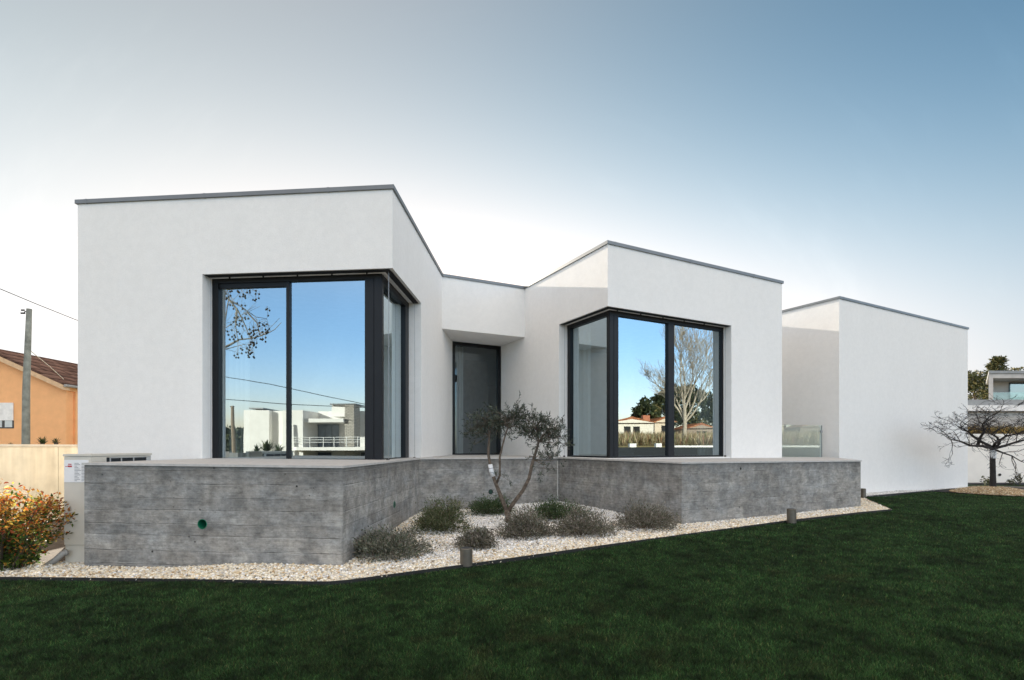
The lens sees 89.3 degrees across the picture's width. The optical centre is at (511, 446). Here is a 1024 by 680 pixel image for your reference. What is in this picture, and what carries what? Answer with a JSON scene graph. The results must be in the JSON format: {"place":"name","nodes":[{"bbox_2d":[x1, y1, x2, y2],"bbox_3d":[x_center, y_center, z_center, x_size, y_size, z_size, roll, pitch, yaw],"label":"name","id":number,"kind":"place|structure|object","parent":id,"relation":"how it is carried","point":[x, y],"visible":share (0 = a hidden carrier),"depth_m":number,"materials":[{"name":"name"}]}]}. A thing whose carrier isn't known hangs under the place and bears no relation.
{"place":"outdoors","nodes":[
{"label":"outdoors","id":0,"kind":"place"},
{"bbox_2d":[3,520,64,565],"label":"soil","id":1,"kind":"structure","parent":0,"point":[54,548],"depth_m":7.11,"materials":[{"name":"beige soil"}]},
{"bbox_2d":[0,478,77,570],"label":"heavenly bamboo bush","id":2,"kind":"object","parent":1,"relation":"on","point":[18,546],"visible":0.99,"depth_m":5.74,"materials":[{"name":"green plant"}]},
{"bbox_2d":[0,485,1023,679],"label":"lawn","id":3,"kind":"structure","parent":0,"point":[575,618],"depth_m":3.93,"materials":[{"name":"green plant"}]},
{"bbox_2d":[44,453,151,564],"bbox_3d":[-5.114,0.793,6.478,0.442,1.414,1.180,0,0,0],"label":"heat pump","id":4,"kind":"object","parent":3,"relation":"on","point":[73,551],"visible":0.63,"depth_m":6.05,"materials":[{"name":"metal"}]},
{"bbox_2d":[0,509,891,585],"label":"lawn edging","id":5,"kind":"object","parent":3,"relation":"on","point":[324,583],"visible":0.5,"depth_m":5.32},
{"bbox_2d":[0,498,891,583],"bbox_3d":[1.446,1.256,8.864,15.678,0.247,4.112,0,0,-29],"label":"gravel","id":6,"kind":"structure","parent":3,"relation":"on","point":[354,568],"depth_m":5.93,"materials":[{"name":"white gravel"}]},
{"bbox_2d":[351,523,446,562],"bbox_3d":[-1.401,1.118,6.062,1.223,0.416,1.113,0,0,40],"label":"shrub","id":7,"kind":"object","parent":6,"relation":"on","point":[388,543],"visible":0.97,"depth_m":5.95,"materials":[{"name":"green plant"}]},
{"bbox_2d":[407,494,476,534],"bbox_3d":[-0.996,0.962,7.540,1.013,0.607,0.994,0,0,0],"label":"shrub","id":8,"kind":"object","parent":6,"relation":"on","point":[438,518],"visible":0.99,"depth_m":7.41,"materials":[{"name":"green plant"}]},
{"bbox_2d":[447,522,501,550],"bbox_3d":[-0.457,1.115,6.464,0.670,0.389,0.582,0,0,0],"label":"shrub","id":9,"kind":"object","parent":6,"relation":"on","point":[479,537],"visible":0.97,"depth_m":6.37,"materials":[{"name":"green plant"}]},
{"bbox_2d":[462,493,516,516],"bbox_3d":[-0.384,1.000,9.120,0.974,0.472,0.878,0,0,0],"label":"shrub","id":10,"kind":"object","parent":6,"relation":"on","point":[487,506],"visible":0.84,"depth_m":9.03,"materials":[{"name":"green plant"}]},
{"bbox_2d":[459,391,574,520],"bbox_3d":[0.072,0.225,8.100,1.837,2.232,0.886,0,0,0],"label":"olive tree","id":11,"kind":"object","parent":6,"relation":"on","point":[515,417],"visible":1,"depth_m":8.05,"materials":[{"name":"green plant"}]},
{"bbox_2d":[490,502,559,541],"bbox_3d":[0.175,0.991,7.024,0.966,0.554,0.793,0,0,0],"label":"shrub","id":12,"kind":"object","parent":6,"relation":"on","point":[521,525],"visible":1,"depth_m":6.94,"materials":[{"name":"green plant"}]},
{"bbox_2d":[522,490,593,520],"bbox_3d":[0.740,0.975,8.514,1.146,0.503,1.080,0,0,-43],"label":"shrub","id":13,"kind":"object","parent":6,"relation":"on","point":[552,509],"visible":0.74,"depth_m":8.33,"materials":[{"name":"green plant"}]},
{"bbox_2d":[548,502,622,538],"bbox_3d":[0.972,0.984,7.105,1.044,0.532,1.069,0,0,-40],"label":"shrub","id":14,"kind":"object","parent":6,"relation":"on","point":[586,522],"visible":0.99,"depth_m":6.97,"materials":[{"name":"green plant"}]},
{"bbox_2d":[607,494,686,532],"bbox_3d":[1.967,0.965,7.554,1.110,0.548,1.075,0,0,19],"label":"shrub","id":15,"kind":"object","parent":6,"relation":"on","point":[642,517],"visible":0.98,"depth_m":7.43,"materials":[{"name":"green plant"}]},
{"bbox_2d":[460,547,472,568],"bbox_3d":[-0.494,1.218,5.594,0.148,0.256,0.148,0,0,0],"label":"bollard light","id":16,"kind":"object","parent":3,"relation":"on","point":[466,556],"visible":0.77,"depth_m":5.54,"materials":[{"name":"grey metal"}]},
{"bbox_2d":[75,184,968,492],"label":"white house","id":17,"kind":"structure","parent":3,"relation":"on","point":[367,314],"depth_m":11.35,"materials":[{"name":"paint"}]},
{"bbox_2d":[205,269,417,459],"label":"corner window","id":18,"kind":"structure","parent":17,"relation":"in","point":[386,310],"depth_m":8.26,"materials":[{"name":"metal"}]},
{"bbox_2d":[455,345,462,452],"bbox_3d":[-1.507,-1.233,13.724,0.470,2.897,0.104,0,0,-29],"label":"curtain","id":19,"kind":"object","parent":17,"relation":"hanging from","point":[458,398],"visible":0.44,"depth_m":13.78,"materials":[{"name":"fabric"}]},
{"bbox_2d":[452,341,500,454],"bbox_3d":[-0.920,-1.232,13.564,1.401,2.913,0.172,0,0,-29],"label":"glazed door","id":20,"kind":"structure","parent":17,"relation":"in","point":[498,348],"depth_m":13.63,"materials":[{"name":"metal"}]},
{"bbox_2d":[574,323,590,455],"bbox_3d":[1.546,-1.233,11.386,0.104,2.897,0.600,0,0,-28],"label":"curtain","id":21,"kind":"object","parent":17,"relation":"hanging from","point":[582,389],"visible":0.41,"depth_m":11.40,"materials":[{"name":"fabric"}]},
{"bbox_2d":[561,307,728,457],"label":"corner window","id":22,"kind":"structure","parent":17,"relation":"in","point":[612,316],"depth_m":10.95,"materials":[{"name":"metal"}]},
{"bbox_2d":[786,508,796,523],"bbox_3d":[4.439,1.127,8.229,0.148,0.286,0.148,0,0,0],"label":"bollard light","id":23,"kind":"object","parent":3,"relation":"on","point":[791,515],"visible":0.79,"depth_m":8.17,"materials":[{"name":"grey metal"}]},
{"bbox_2d":[861,488,865,497],"bbox_3d":[8.314,1.140,12.258,0.116,0.301,0.116,0,0,0],"label":"bollard light","id":24,"kind":"object","parent":3,"relation":"on","point":[863,492],"visible":0.7,"depth_m":12.21,"materials":[{"name":"grey metal"}]},
{"bbox_2d":[867,488,956,496],"bbox_3d":[11.789,1.303,14.834,7.440,0.194,0.257,0,0,-33],"label":"lawn edging","id":25,"kind":"object","parent":3,"relation":"on","point":[895,494],"visible":0.38,"depth_m":14.10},
{"bbox_2d":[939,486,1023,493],"bbox_3d":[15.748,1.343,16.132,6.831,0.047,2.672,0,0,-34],"label":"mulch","id":26,"kind":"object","parent":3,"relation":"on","point":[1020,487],"visible":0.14,"depth_m":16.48,"materials":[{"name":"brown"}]},
{"bbox_2d":[979,476,989,484],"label":"kerb plant","id":27,"kind":"object","parent":3,"relation":"on","point":[986,481],"visible":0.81,"depth_m":18.83,"materials":[{"name":"green plant"}]},
{"bbox_2d":[949,486,1023,495],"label":"gravel mound","id":28,"kind":"object","parent":3,"relation":"on","point":[990,494],"visible":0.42,"depth_m":14.07,"materials":[{"name":"beige gravel"}]},
{"bbox_2d":[920,395,1023,486],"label":"maple tree","id":29,"kind":"object","parent":28,"relation":"on","point":[994,448],"visible":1,"depth_m":14.15,"materials":[{"name":"dark bark"},{"name":"wood"}]},
{"bbox_2d":[968,483,1023,484],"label":"garden kerb","id":30,"kind":"structure","parent":3,"relation":"on","point":[997,484],"depth_m":19.10,"materials":[{"name":"grey concrete"}]},
{"bbox_2d":[1005,478,1019,484],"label":"kerb plant","id":31,"kind":"object","parent":3,"relation":"on","point":[1011,482],"visible":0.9,"depth_m":18.92,"materials":[{"name":"green plant"}]},
{"bbox_2d":[1011,472,1023,484],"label":"kerb plant","id":32,"kind":"object","parent":3,"relation":"on","point":[1018,476],"visible":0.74,"depth_m":18.91,"materials":[{"name":"green plant"}]},
{"bbox_2d":[0,0,1023,399],"label":"sky","id":33,"kind":"structure","parent":0,"point":[869,151],"materials":[{"name":"blue"}]},
{"bbox_2d":[866,487,962,496],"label":"gravel","id":34,"kind":"structure","parent":0,"point":[884,492],"depth_m":14.54,"materials":[{"name":"white gravel"}]},
{"label":"ground","id":35,"kind":"structure","parent":0,"visible":0},
{"bbox_2d":[20,308,31,443],"bbox_3d":[-16.872,-1.790,18.000,0.351,5.997,0.229,0,0,0],"label":"utility pole","id":36,"kind":"object","parent":35,"relation":"on","point":[25,432],"visible":0.86,"depth_m":17.93,"materials":[{"name":"grey concrete"}]},
{"bbox_2d":[1,289,77,320],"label":"overhead cable","id":37,"kind":"object","parent":36,"relation":"attached to","point":[38,304],"visible":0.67,"depth_m":19.58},
{"bbox_2d":[31,351,62,378],"bbox_3d":[-17.841,-3.121,19.830,0.111,0.602,4.199,0,0,-28],"label":"overhead cable","id":38,"kind":"object","parent":36,"relation":"attached to","point":[47,364],"visible":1,"depth_m":20.04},
{"bbox_2d":[0,349,77,443],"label":"orange house","id":39,"kind":"structure","parent":35,"relation":"on","point":[53,404],"depth_m":22.00,"materials":[{"name":"paint"}]},
{"bbox_2d":[0,403,13,427],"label":"window","id":40,"kind":"structure","parent":39,"relation":"in","point":[6,409],"depth_m":21.95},
{"bbox_2d":[0,444,77,520],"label":"boundary wall","id":41,"kind":"structure","parent":35,"relation":"on","point":[39,467],"depth_m":9.76,"materials":[{"name":"paint"}]},
{"bbox_2d":[35,437,47,443],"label":"spiky plant","id":42,"kind":"object","parent":35,"relation":"on","point":[42,441],"visible":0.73,"depth_m":15.48,"materials":[{"name":"green plant"}]},
{"bbox_2d":[52,438,59,443],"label":"spiky plant","id":43,"kind":"object","parent":35,"relation":"on","point":[55,441],"visible":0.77,"depth_m":15.77,"materials":[{"name":"green plant"}]},
{"bbox_2d":[82,455,861,567],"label":"concrete terrace","id":44,"kind":"structure","parent":35,"relation":"on","point":[227,510],"depth_m":6.01,"materials":[{"name":"concrete"}]},
{"bbox_2d":[820,425,822,456],"bbox_3d":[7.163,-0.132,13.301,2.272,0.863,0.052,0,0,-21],"label":"post","id":45,"kind":"object","parent":44,"relation":"on","point":[821,431],"visible":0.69,"depth_m":13.73,"materials":[{"name":"metal"}]},
{"bbox_2d":[968,370,988,399],"bbox_3d":[30.697,-1.632,33.608,4.192,7.073,5.081,0,0,20],"label":"evergreen tree","id":46,"kind":"object","parent":35,"relation":"on","point":[977,385],"visible":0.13,"depth_m":33.73,"materials":[{"name":"green plant"}]},
{"bbox_2d":[968,371,1023,482],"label":"concrete box house","id":47,"kind":"structure","parent":35,"relation":"on","point":[1006,386],"depth_m":21.35,"materials":[{"name":"white paint"}]},
{"bbox_2d":[982,355,1009,391],"bbox_3d":[37.510,-2.575,39.821,3.657,8.962,4.229,0,0,-26],"label":"evergreen tree","id":48,"kind":"object","parent":35,"relation":"on","point":[997,363],"visible":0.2,"depth_m":39.72,"materials":[{"name":"green plant"}]},
{"bbox_2d":[1007,367,1023,370],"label":"evergreen tree","id":49,"kind":"object","parent":35,"relation":"on","point":[1016,369],"visible":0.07,"depth_m":46.04,"materials":[{"name":"green plant"}]},
{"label":"planter bed","id":50,"kind":"structure","parent":35,"relation":"on","visible":0},
{"bbox_2d":[968,424,1023,433],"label":"ornamental grass","id":51,"kind":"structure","parent":50,"relation":"on","point":[1007,430],"depth_m":20.62,"materials":[{"name":"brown plant"}]}
]}

